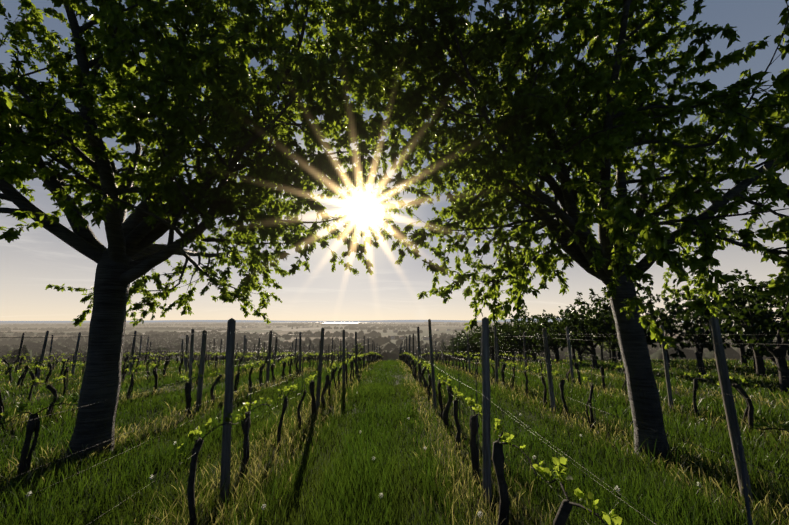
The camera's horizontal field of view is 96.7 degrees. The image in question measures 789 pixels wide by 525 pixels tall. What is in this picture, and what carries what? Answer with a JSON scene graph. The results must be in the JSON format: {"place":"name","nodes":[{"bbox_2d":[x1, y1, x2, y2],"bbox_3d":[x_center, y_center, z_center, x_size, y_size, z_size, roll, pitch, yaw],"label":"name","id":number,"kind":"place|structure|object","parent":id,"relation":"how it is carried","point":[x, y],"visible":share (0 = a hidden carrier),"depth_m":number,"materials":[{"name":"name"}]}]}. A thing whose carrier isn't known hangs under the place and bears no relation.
{"place":"outdoors","nodes":[
{"label":"outdoors","id":0,"kind":"place"},
{"bbox_2d":[360,206,366,212],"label":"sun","id":1,"kind":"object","parent":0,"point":[363,209],"visible":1,"depth_m":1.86,"materials":[{"name":"white"}]},
{"bbox_2d":[0,147,787,320],"bbox_3d":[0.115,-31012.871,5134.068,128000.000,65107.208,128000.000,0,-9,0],"label":"haze","id":2,"kind":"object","parent":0,"point":[389,289],"depth_m":59412.42,"materials":[{"name":"white"}]},
{"bbox_2d":[0,318,788,524],"bbox_3d":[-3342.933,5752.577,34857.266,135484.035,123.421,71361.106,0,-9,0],"label":"ground","id":3,"kind":"structure","parent":0,"point":[280,331],"depth_m":5.27,"materials":[{"name":"green plant"}]},
{"bbox_2d":[0,0,483,462],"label":"cherry tree","id":4,"kind":"object","parent":3,"relation":"on","point":[183,73],"depth_m":4.67,"materials":[{"name":"green plant"}]},
{"bbox_2d":[3,307,611,361],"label":"distant trees","id":5,"kind":"object","parent":3,"relation":"on","point":[576,354],"depth_m":64.45,"materials":[{"name":"green plant"}]},
{"bbox_2d":[160,323,492,339],"bbox_3d":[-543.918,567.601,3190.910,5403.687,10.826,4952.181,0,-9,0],"label":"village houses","id":6,"kind":"structure","parent":3,"relation":"on","point":[392,337],"depth_m":1526.00,"materials":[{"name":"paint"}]},
{"bbox_2d":[29,405,705,524],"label":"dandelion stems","id":7,"kind":"object","parent":3,"relation":"on","point":[373,460],"visible":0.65,"depth_m":3.19,"materials":[{"name":"green plant"}]},
{"bbox_2d":[26,392,703,516],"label":"dandelion heads","id":8,"kind":"object","parent":7,"relation":"on","point":[408,418],"visible":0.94,"depth_m":3.42,"materials":[{"name":"plant"}]},
{"bbox_2d":[11,344,752,524],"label":"vine stakes","id":9,"kind":"object","parent":3,"relation":"on","point":[745,490],"visible":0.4,"depth_m":5.14,"materials":[{"name":"wood"}]},
{"bbox_2d":[14,317,752,509],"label":"trellis posts","id":10,"kind":"object","parent":3,"relation":"on","point":[728,399],"visible":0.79,"depth_m":3.76,"materials":[{"name":"grey wood"}]},
{"bbox_2d":[0,332,788,524],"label":"trellis wires","id":11,"kind":"object","parent":10,"relation":"attached to","point":[133,335],"visible":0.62,"depth_m":3.88,"materials":[{"name":"grey metal"}]},
{"bbox_2d":[0,353,787,524],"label":"grapevines","id":12,"kind":"object","parent":3,"relation":"on","point":[561,516],"visible":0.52,"depth_m":6.27,"materials":[{"name":"brown plant"}]},
{"bbox_2d":[0,352,788,524],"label":"grape vine shoots","id":13,"kind":"object","parent":12,"relation":"attached to","point":[613,518],"visible":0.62,"depth_m":4.46,"materials":[{"name":"green plant"}]},
{"bbox_2d":[0,356,788,524],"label":"grass","id":14,"kind":"structure","parent":3,"relation":"on","point":[708,406],"depth_m":4.87,"materials":[{"name":"green plant"}]},
{"bbox_2d":[0,321,788,363],"bbox_3d":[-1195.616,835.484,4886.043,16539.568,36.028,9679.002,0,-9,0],"label":"landscape","id":15,"kind":"structure","parent":3,"relation":"on","point":[389,349],"depth_m":576.82,"materials":[{"name":"grey"}]},
{"bbox_2d":[256,0,788,465],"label":"cherry tree","id":16,"kind":"object","parent":3,"relation":"on","point":[612,147],"depth_m":4.20,"materials":[{"name":"green plant"}]},
{"bbox_2d":[441,263,788,393],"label":"hedge trees","id":17,"kind":"object","parent":3,"relation":"on","point":[726,320],"depth_m":17.18,"materials":[{"name":"green plant"}]},
{"bbox_2d":[0,0,788,271],"label":"sky","id":18,"kind":"structure","parent":0,"point":[755,20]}
]}

